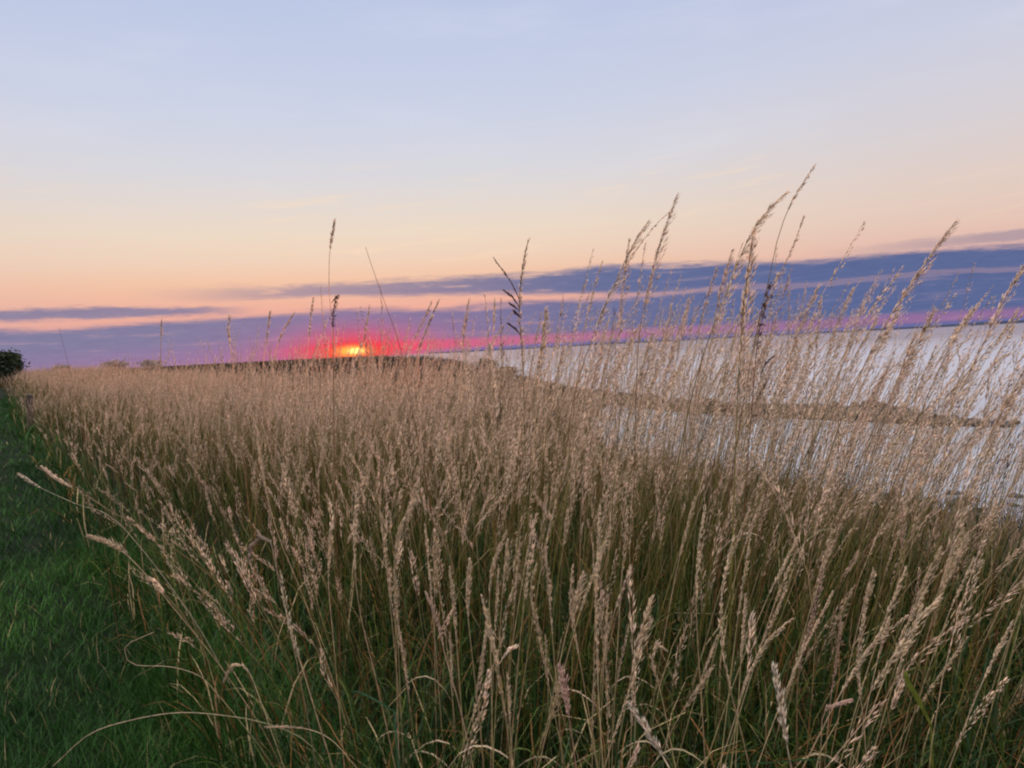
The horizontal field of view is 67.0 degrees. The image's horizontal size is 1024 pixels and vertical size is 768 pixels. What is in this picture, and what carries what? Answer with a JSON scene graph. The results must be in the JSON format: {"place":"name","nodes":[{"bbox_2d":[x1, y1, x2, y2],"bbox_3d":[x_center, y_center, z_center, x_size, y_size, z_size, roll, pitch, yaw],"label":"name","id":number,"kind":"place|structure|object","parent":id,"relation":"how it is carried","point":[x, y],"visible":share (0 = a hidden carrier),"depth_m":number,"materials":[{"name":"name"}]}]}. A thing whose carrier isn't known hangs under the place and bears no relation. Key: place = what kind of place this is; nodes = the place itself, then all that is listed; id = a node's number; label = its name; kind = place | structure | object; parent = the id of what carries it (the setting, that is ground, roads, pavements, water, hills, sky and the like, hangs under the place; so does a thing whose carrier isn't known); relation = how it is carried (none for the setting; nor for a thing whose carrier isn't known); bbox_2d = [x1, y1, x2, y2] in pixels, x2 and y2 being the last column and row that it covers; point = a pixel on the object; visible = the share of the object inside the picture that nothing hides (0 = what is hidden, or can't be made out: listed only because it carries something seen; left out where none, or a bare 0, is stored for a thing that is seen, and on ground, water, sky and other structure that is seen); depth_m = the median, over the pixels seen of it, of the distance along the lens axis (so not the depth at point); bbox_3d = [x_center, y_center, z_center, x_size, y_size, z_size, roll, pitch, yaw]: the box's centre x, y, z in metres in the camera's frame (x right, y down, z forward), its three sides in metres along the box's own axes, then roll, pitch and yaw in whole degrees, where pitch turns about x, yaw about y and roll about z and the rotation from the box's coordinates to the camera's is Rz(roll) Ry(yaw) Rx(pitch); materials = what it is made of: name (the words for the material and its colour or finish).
{"place":"outdoors","nodes":[
{"label":"outdoors","id":0,"kind":"place"},
{"bbox_2d":[0,356,1023,767],"bbox_3d":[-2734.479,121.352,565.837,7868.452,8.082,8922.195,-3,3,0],"label":"ground","id":1,"kind":"structure","parent":0,"point":[30,542],"depth_m":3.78,"materials":[{"name":"green plant"}]},
{"bbox_2d":[0,348,29,385],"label":"broadleaf tree","id":2,"kind":"object","parent":1,"relation":"on","point":[10,361],"visible":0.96,"depth_m":57.78,"materials":[{"name":"green plant"}]},
{"bbox_2d":[18,473,234,696],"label":"grass stalk","id":3,"kind":"object","parent":1,"relation":"on","point":[28,480],"depth_m":2.81,"materials":[{"name":"plant"}]},
{"bbox_2d":[85,533,279,764],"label":"grass stalk","id":4,"kind":"object","parent":1,"relation":"on","point":[100,539],"depth_m":2.30,"materials":[{"name":"plant"}]},
{"bbox_2d":[40,465,326,750],"bbox_3d":[-1.055,0.758,2.512,0.891,1.042,0.016,-3,3,2],"label":"grass stalk","id":5,"kind":"object","parent":1,"relation":"on","point":[54,477],"depth_m":2.51,"materials":[{"name":"plant"}]},
{"bbox_2d":[53,712,328,767],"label":"dead grass blade","id":6,"kind":"object","parent":1,"relation":"on","point":[198,713],"visible":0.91,"depth_m":2.05,"materials":[{"name":"plant"}]},
{"bbox_2d":[226,313,266,695],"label":"grass stalk","id":7,"kind":"object","parent":1,"relation":"on","point":[227,328],"depth_m":2.88,"materials":[{"name":"plant"}]},
{"bbox_2d":[253,309,271,676],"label":"grass stalk","id":8,"kind":"object","parent":1,"relation":"on","point":[268,323],"depth_m":2.92,"materials":[{"name":"plant"}]},
{"bbox_2d":[238,313,293,694],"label":"grass stalk","id":9,"kind":"object","parent":1,"relation":"on","point":[281,335],"depth_m":2.98,"materials":[{"name":"plant"}]},
{"bbox_2d":[247,533,316,767],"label":"grass stalk","id":10,"kind":"object","parent":1,"relation":"on","point":[252,544],"depth_m":2.00,"materials":[{"name":"plant"}]},
{"bbox_2d":[255,432,354,759],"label":"grass stalk","id":11,"kind":"object","parent":1,"relation":"on","point":[260,459],"depth_m":2.31,"materials":[{"name":"plant"}]},
{"bbox_2d":[297,295,314,684],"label":"grass stalk","id":12,"kind":"object","parent":1,"relation":"on","point":[312,302],"depth_m":2.87,"materials":[{"name":"plant"}]},
{"bbox_2d":[280,572,332,767],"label":"grass stalk","id":13,"kind":"object","parent":1,"relation":"on","point":[289,620],"depth_m":1.74,"materials":[{"name":"plant"}]},
{"bbox_2d":[329,218,339,723],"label":"grass stalk","id":14,"kind":"object","parent":1,"relation":"on","point":[332,234],"depth_m":2.63,"materials":[{"name":"plant"}]},
{"bbox_2d":[329,294,342,726],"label":"dry weed","id":15,"kind":"object","parent":1,"relation":"on","point":[334,299],"visible":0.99,"depth_m":2.50,"materials":[{"name":"brown plant"}]},
{"bbox_2d":[327,528,344,767],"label":"grass stalk","id":16,"kind":"object","parent":1,"relation":"on","point":[329,548],"depth_m":1.91,"materials":[{"name":"plant"}]},
{"bbox_2d":[352,481,395,767],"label":"grass stalk","id":17,"kind":"object","parent":1,"relation":"on","point":[355,525],"depth_m":1.89,"materials":[{"name":"plant"}]},
{"bbox_2d":[352,298,440,724],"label":"grass stalk","id":18,"kind":"object","parent":1,"relation":"on","point":[425,330],"depth_m":2.70,"materials":[{"name":"plant"}]},
{"bbox_2d":[394,499,416,763],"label":"grass stalk","id":19,"kind":"object","parent":1,"relation":"on","point":[404,520],"depth_m":1.79,"materials":[{"name":"plant"}]},
{"bbox_2d":[379,509,455,767],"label":"grass stalk","id":20,"kind":"object","parent":1,"relation":"on","point":[384,552],"depth_m":2.25,"materials":[{"name":"plant"}]},
{"bbox_2d":[393,569,468,767],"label":"grass stalk","id":21,"kind":"object","parent":1,"relation":"on","point":[397,614],"depth_m":2.07,"materials":[{"name":"plant"}]},
{"bbox_2d":[424,523,444,767],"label":"grass stalk","id":22,"kind":"object","parent":1,"relation":"on","point":[428,552],"depth_m":2.15,"materials":[{"name":"plant"}]},
{"bbox_2d":[431,529,443,762],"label":"grass stalk","id":23,"kind":"object","parent":1,"relation":"on","point":[436,547],"depth_m":2.17,"materials":[{"name":"plant"}]},
{"bbox_2d":[425,591,473,767],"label":"grass stalk","id":24,"kind":"object","parent":1,"relation":"on","point":[429,600],"depth_m":1.50,"materials":[{"name":"plant"}]},
{"bbox_2d":[448,566,465,767],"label":"grass stalk","id":25,"kind":"object","parent":1,"relation":"on","point":[452,588],"depth_m":1.96,"materials":[{"name":"plant"}]},
{"bbox_2d":[459,298,469,643],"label":"grass stalk","id":26,"kind":"object","parent":1,"relation":"on","point":[465,320],"depth_m":2.63,"materials":[{"name":"plant"}]},
{"bbox_2d":[465,558,483,760],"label":"grass stalk","id":27,"kind":"object","parent":1,"relation":"on","point":[468,581],"depth_m":1.55,"materials":[{"name":"plant"}]},
{"bbox_2d":[489,529,507,767],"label":"grass stalk","id":28,"kind":"object","parent":1,"relation":"on","point":[495,557],"depth_m":1.69,"materials":[{"name":"plant"}]},
{"bbox_2d":[480,594,518,767],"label":"grass stalk","id":29,"kind":"object","parent":1,"relation":"on","point":[491,634],"depth_m":1.50,"materials":[{"name":"plant"}]},
{"bbox_2d":[448,498,556,767],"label":"grass stalk","id":30,"kind":"object","parent":1,"relation":"on","point":[550,523],"depth_m":1.83,"materials":[{"name":"plant"}]},
{"bbox_2d":[0,221,1023,767],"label":"tall grass","id":31,"kind":"structure","parent":1,"relation":"on","point":[182,391],"depth_m":3.39,"materials":[{"name":"plant"}]},
{"bbox_2d":[493,238,533,716],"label":"branched grass","id":32,"kind":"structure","parent":1,"relation":"on","point":[520,302],"depth_m":2.31,"materials":[{"name":"plant"}]},
{"bbox_2d":[5,395,1023,767],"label":"grass undergrowth","id":33,"kind":"object","parent":1,"relation":"on","point":[919,751],"depth_m":2.67,"materials":[{"name":"brown plant"}]},
{"bbox_2d":[18,355,1023,578],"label":"bank grass","id":34,"kind":"structure","parent":1,"relation":"on","point":[421,359],"depth_m":35.20,"materials":[{"name":"brown plant"}]},
{"bbox_2d":[503,306,548,767],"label":"grass stalk","id":35,"kind":"object","parent":1,"relation":"on","point":[541,347],"depth_m":2.18,"materials":[{"name":"plant"}]},
{"bbox_2d":[520,306,550,767],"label":"grass stalk","id":36,"kind":"object","parent":1,"relation":"on","point":[545,313],"depth_m":2.35,"materials":[{"name":"plant"}]},
{"bbox_2d":[514,337,566,656],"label":"grass stalk","id":37,"kind":"object","parent":1,"relation":"on","point":[558,366],"depth_m":2.88,"materials":[{"name":"plant"}]},
{"bbox_2d":[529,563,565,767],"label":"grass stalk","id":38,"kind":"object","parent":1,"relation":"on","point":[535,617],"depth_m":1.52,"materials":[{"name":"plant"}]},
{"bbox_2d":[499,385,600,712],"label":"grass stalk","id":39,"kind":"object","parent":1,"relation":"on","point":[587,414],"depth_m":2.70,"materials":[{"name":"plant"}]},
{"bbox_2d":[540,571,586,763],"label":"grass stalk","id":40,"kind":"object","parent":1,"relation":"on","point":[580,586],"depth_m":1.98,"materials":[{"name":"plant"}]},
{"bbox_2d":[490,324,639,746],"bbox_3d":[0.138,0.529,2.200,0.548,1.382,0.020,-3,3,-10],"label":"grass stalk","id":41,"kind":"object","parent":1,"relation":"on","point":[625,351],"depth_m":2.20,"materials":[{"name":"plant"}]},
{"bbox_2d":[557,662,576,767],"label":"grass stalk","id":42,"kind":"object","parent":1,"relation":"on","point":[564,691],"depth_m":1.35,"materials":[{"name":"plant"}]},
{"bbox_2d":[538,331,607,762],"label":"grass stalk","id":43,"kind":"object","parent":1,"relation":"on","point":[599,353],"depth_m":2.05,"materials":[{"name":"plant"}]},
{"bbox_2d":[537,528,611,767],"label":"grass stalk","id":44,"kind":"object","parent":1,"relation":"on","point":[594,568],"depth_m":1.50,"materials":[{"name":"plant"}]},
{"bbox_2d":[551,260,603,743],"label":"grass stalk","id":45,"kind":"object","parent":1,"relation":"on","point":[591,298],"depth_m":2.50,"materials":[{"name":"plant"}]},
{"bbox_2d":[568,563,597,767],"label":"grass stalk","id":46,"kind":"object","parent":1,"relation":"on","point":[570,606],"depth_m":1.55,"materials":[{"name":"plant"}]},
{"bbox_2d":[534,220,650,752],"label":"grass stalk","id":47,"kind":"object","parent":1,"relation":"on","point":[621,268],"depth_m":2.29,"materials":[{"name":"plant"}]},
{"bbox_2d":[591,504,603,767],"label":"grass stalk","id":48,"kind":"object","parent":1,"relation":"on","point":[598,537],"depth_m":1.89,"materials":[{"name":"plant"}]},
{"bbox_2d":[594,553,603,767],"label":"grass stalk","id":49,"kind":"object","parent":1,"relation":"on","point":[596,610],"depth_m":1.53,"materials":[{"name":"plant"}]},
{"bbox_2d":[586,380,635,726],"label":"grass stalk","id":50,"kind":"object","parent":1,"relation":"on","point":[629,408],"depth_m":2.42,"materials":[{"name":"plant"}]},
{"bbox_2d":[574,332,654,764],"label":"grass stalk","id":51,"kind":"object","parent":1,"relation":"on","point":[642,370],"depth_m":2.28,"materials":[{"name":"plant"}]},
{"bbox_2d":[556,364,676,767],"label":"grass stalk","id":52,"kind":"object","parent":1,"relation":"on","point":[665,393],"depth_m":1.99,"materials":[{"name":"plant"}]},
{"bbox_2d":[611,505,628,767],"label":"grass stalk","id":53,"kind":"object","parent":1,"relation":"on","point":[626,531],"depth_m":1.80,"materials":[{"name":"plant"}]},
{"bbox_2d":[610,238,631,631],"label":"grass stalk","id":54,"kind":"object","parent":1,"relation":"on","point":[627,249],"depth_m":2.51,"materials":[{"name":"plant"}]},
{"bbox_2d":[614,595,670,767],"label":"grass stalk","id":55,"kind":"object","parent":1,"relation":"on","point":[642,628],"depth_m":1.94,"materials":[{"name":"plant"}]},
{"bbox_2d":[626,701,669,767],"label":"grass stalk","id":56,"kind":"object","parent":1,"relation":"on","point":[649,736],"depth_m":1.34,"materials":[{"name":"plant"}]},
{"bbox_2d":[600,496,695,766],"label":"grass stalk","id":57,"kind":"object","parent":1,"relation":"on","point":[693,503],"depth_m":2.08,"materials":[{"name":"plant"}]},
{"bbox_2d":[617,192,680,766],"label":"grass stalk","id":58,"kind":"object","parent":1,"relation":"on","point":[646,300],"depth_m":2.19,"materials":[{"name":"plant"}]},
{"bbox_2d":[661,346,705,762],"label":"grass stalk","id":59,"kind":"object","parent":1,"relation":"on","point":[695,403],"depth_m":2.23,"materials":[{"name":"plant"}]},
{"bbox_2d":[632,356,751,735],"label":"grass stalk","id":60,"kind":"object","parent":1,"relation":"on","point":[735,391],"depth_m":2.02,"materials":[{"name":"plant"}]},
{"bbox_2d":[668,264,717,681],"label":"grass stalk","id":61,"kind":"object","parent":1,"relation":"on","point":[709,291],"depth_m":2.61,"materials":[{"name":"plant"}]},
{"bbox_2d":[695,504,706,767],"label":"grass stalk","id":62,"kind":"object","parent":1,"relation":"on","point":[698,549],"depth_m":1.63,"materials":[{"name":"plant"}]},
{"bbox_2d":[635,339,768,746],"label":"grass stalk","id":63,"kind":"object","parent":1,"relation":"on","point":[748,384],"depth_m":2.13,"materials":[{"name":"plant"}]},
{"bbox_2d":[675,249,734,742],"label":"grass stalk","id":64,"kind":"object","parent":1,"relation":"on","point":[726,273],"depth_m":2.39,"materials":[{"name":"plant"}]},
{"bbox_2d":[632,190,789,754],"bbox_3d":[0.522,0.344,2.075,0.585,1.717,0.044,-4,3,-16],"label":"grass stalk","id":65,"kind":"object","parent":1,"relation":"on","point":[763,216],"depth_m":2.08,"materials":[{"name":"plant"}]},
{"bbox_2d":[650,537,797,767],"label":"grass stalk","id":66,"kind":"object","parent":1,"relation":"on","point":[783,565],"depth_m":1.72,"materials":[{"name":"plant"}]},
{"bbox_2d":[691,493,764,767],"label":"grass stalk","id":67,"kind":"object","parent":1,"relation":"on","point":[751,527],"depth_m":2.05,"materials":[{"name":"plant"}]},
{"bbox_2d":[718,535,749,767],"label":"grass stalk","id":68,"kind":"object","parent":1,"relation":"on","point":[721,604],"depth_m":1.44,"materials":[{"name":"plant"}]},
{"bbox_2d":[720,533,751,767],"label":"grass stalk","id":69,"kind":"object","parent":1,"relation":"on","point":[743,578],"depth_m":1.55,"materials":[{"name":"plant"}]},
{"bbox_2d":[728,224,759,765],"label":"grass stalk","id":70,"kind":"object","parent":1,"relation":"on","point":[744,308],"depth_m":1.90,"materials":[{"name":"plant"}]},
{"bbox_2d":[735,281,775,707],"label":"dry weed","id":71,"kind":"object","parent":1,"relation":"on","point":[764,312],"visible":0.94,"depth_m":2.12,"materials":[{"name":"brown plant"}]},
{"bbox_2d":[704,164,815,736],"bbox_3d":[0.733,0.270,2.252,0.480,1.830,0.076,-4,3,-19],"label":"grass stalk","id":72,"kind":"object","parent":1,"relation":"on","point":[801,186],"depth_m":2.26,"materials":[{"name":"plant"}]},
{"bbox_2d":[730,618,794,767],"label":"grass stalk","id":73,"kind":"object","parent":1,"relation":"on","point":[761,650],"depth_m":1.41,"materials":[{"name":"plant"}]},
{"bbox_2d":[737,215,805,712],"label":"grass stalk","id":74,"kind":"object","parent":1,"relation":"on","point":[780,273],"depth_m":2.18,"materials":[{"name":"plant"}]},
{"bbox_2d":[739,283,822,693],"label":"grass stalk","id":75,"kind":"object","parent":1,"relation":"on","point":[806,311],"depth_m":2.20,"materials":[{"name":"plant"}]},
{"bbox_2d":[771,660,791,767],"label":"grass stalk","id":76,"kind":"object","parent":1,"relation":"on","point":[782,713],"depth_m":1.35,"materials":[{"name":"plant"}]},
{"bbox_2d":[744,296,822,704],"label":"grass stalk","id":77,"kind":"object","parent":1,"relation":"on","point":[819,311],"depth_m":2.41,"materials":[{"name":"plant"}]},
{"bbox_2d":[713,316,879,729],"bbox_3d":[0.854,0.488,2.362,0.633,1.367,0.027,-3,3,-8],"label":"grass stalk","id":78,"kind":"object","parent":1,"relation":"on","point":[853,359],"depth_m":2.36,"materials":[{"name":"plant"}]},
{"bbox_2d":[796,565,824,767],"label":"grass stalk","id":79,"kind":"object","parent":1,"relation":"on","point":[812,618],"depth_m":1.51,"materials":[{"name":"plant"}]},
{"bbox_2d":[743,362,891,756],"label":"grass stalk","id":80,"kind":"object","parent":1,"relation":"on","point":[870,398],"depth_m":2.29,"materials":[{"name":"plant"}]},
{"bbox_2d":[781,286,854,736],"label":"grass stalk","id":81,"kind":"object","parent":1,"relation":"on","point":[839,322],"depth_m":2.31,"materials":[{"name":"plant"}]},
{"bbox_2d":[746,304,902,749],"bbox_3d":[0.956,0.464,2.379,0.606,1.396,0.026,-3,3,-11],"label":"grass stalk","id":82,"kind":"object","parent":1,"relation":"on","point":[877,351],"depth_m":2.39,"materials":[{"name":"plant"}]},
{"bbox_2d":[802,627,884,767],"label":"grass stalk","id":83,"kind":"object","parent":1,"relation":"on","point":[860,662],"depth_m":1.37,"materials":[{"name":"plant"}]},
{"bbox_2d":[767,307,938,765],"bbox_3d":[0.887,0.492,2.055,0.568,1.374,0.029,-3,3,-6],"label":"grass stalk","id":84,"kind":"object","parent":1,"relation":"on","point":[921,334],"depth_m":2.04,"materials":[{"name":"plant"}]},
{"bbox_2d":[760,218,959,720],"bbox_3d":[0.888,0.381,2.035,0.631,1.599,0.030,-3,3,0],"label":"grass stalk","id":85,"kind":"object","parent":1,"relation":"on","point":[920,272],"depth_m":2.01,"materials":[{"name":"plant"}]},
{"bbox_2d":[856,607,867,766],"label":"grass stalk","id":86,"kind":"object","parent":1,"relation":"on","point":[863,618],"depth_m":1.46,"materials":[{"name":"plant"}]},
{"bbox_2d":[808,352,922,767],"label":"grass stalk","id":87,"kind":"object","parent":1,"relation":"on","point":[899,380],"depth_m":2.19,"materials":[{"name":"plant"}]},
{"bbox_2d":[820,330,917,686],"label":"grass stalk","id":88,"kind":"object","parent":1,"relation":"on","point":[908,351],"depth_m":2.31,"materials":[{"name":"plant"}]},
{"bbox_2d":[770,306,972,767],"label":"grass stalk","id":89,"kind":"object","parent":1,"relation":"on","point":[941,357],"depth_m":2.14,"materials":[{"name":"plant"}]},
{"bbox_2d":[839,566,906,765],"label":"grass stalk","id":90,"kind":"object","parent":1,"relation":"on","point":[890,607],"depth_m":1.57,"materials":[{"name":"plant"}]},
{"bbox_2d":[821,344,938,714],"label":"grass stalk","id":91,"kind":"object","parent":1,"relation":"on","point":[926,368],"depth_m":2.28,"materials":[{"name":"plant"}]},
{"bbox_2d":[848,594,944,767],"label":"grass stalk","id":92,"kind":"object","parent":1,"relation":"on","point":[915,627],"depth_m":1.40,"materials":[{"name":"plant"}]},
{"bbox_2d":[874,546,941,741],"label":"grass stalk","id":93,"kind":"object","parent":1,"relation":"on","point":[927,577],"depth_m":2.00,"materials":[{"name":"plant"}]},
{"bbox_2d":[850,304,977,756],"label":"grass stalk","id":94,"kind":"object","parent":1,"relation":"on","point":[943,366],"depth_m":2.08,"materials":[{"name":"plant"}]},
{"bbox_2d":[903,667,933,767],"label":"broad grass leaf","id":95,"kind":"object","parent":1,"relation":"on","point":[913,692],"visible":0.96,"depth_m":1.50,"materials":[{"name":"plant"}]},
{"bbox_2d":[895,524,964,767],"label":"grass stalk","id":96,"kind":"object","parent":1,"relation":"on","point":[953,554],"depth_m":1.71,"materials":[{"name":"plant"}]},
{"bbox_2d":[850,264,1023,767],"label":"grass stalk","id":97,"kind":"object","parent":1,"relation":"on","point":[995,317],"depth_m":1.82,"materials":[{"name":"plant"}]},
{"bbox_2d":[887,403,1023,764],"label":"grass stalk","id":98,"kind":"object","parent":1,"relation":"on","point":[945,579],"depth_m":1.98,"materials":[{"name":"plant"}]},
{"bbox_2d":[909,378,1023,766],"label":"grass stalk","id":99,"kind":"object","parent":1,"relation":"on","point":[1008,400],"depth_m":1.91,"materials":[{"name":"plant"}]},
{"bbox_2d":[949,620,1012,767],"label":"grass stalk","id":100,"kind":"object","parent":1,"relation":"on","point":[998,649],"depth_m":1.40,"materials":[{"name":"plant"}]},
{"bbox_2d":[0,0,1023,372],"label":"sky","id":101,"kind":"structure","parent":0,"point":[188,165],"materials":[{"name":"blue"}]},
{"bbox_2d":[393,323,1023,531],"bbox_3d":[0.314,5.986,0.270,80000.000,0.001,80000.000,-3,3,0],"label":"sea","id":102,"kind":"structure","parent":0,"point":[947,332],"depth_m":111.81,"materials":[{"name":"liquid"}]},
{"bbox_2d":[573,387,1020,427],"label":"breakwater","id":103,"kind":"object","parent":102,"relation":"in","point":[974,422],"visible":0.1,"depth_m":51.70,"materials":[{"name":"stone"}]},
{"bbox_2d":[429,320,1023,353],"bbox_3d":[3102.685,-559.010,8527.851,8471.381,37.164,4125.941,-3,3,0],"label":"hills","id":104,"kind":"structure","parent":0,"point":[977,323],"depth_m":8427.56,"materials":[{"name":"soil"}]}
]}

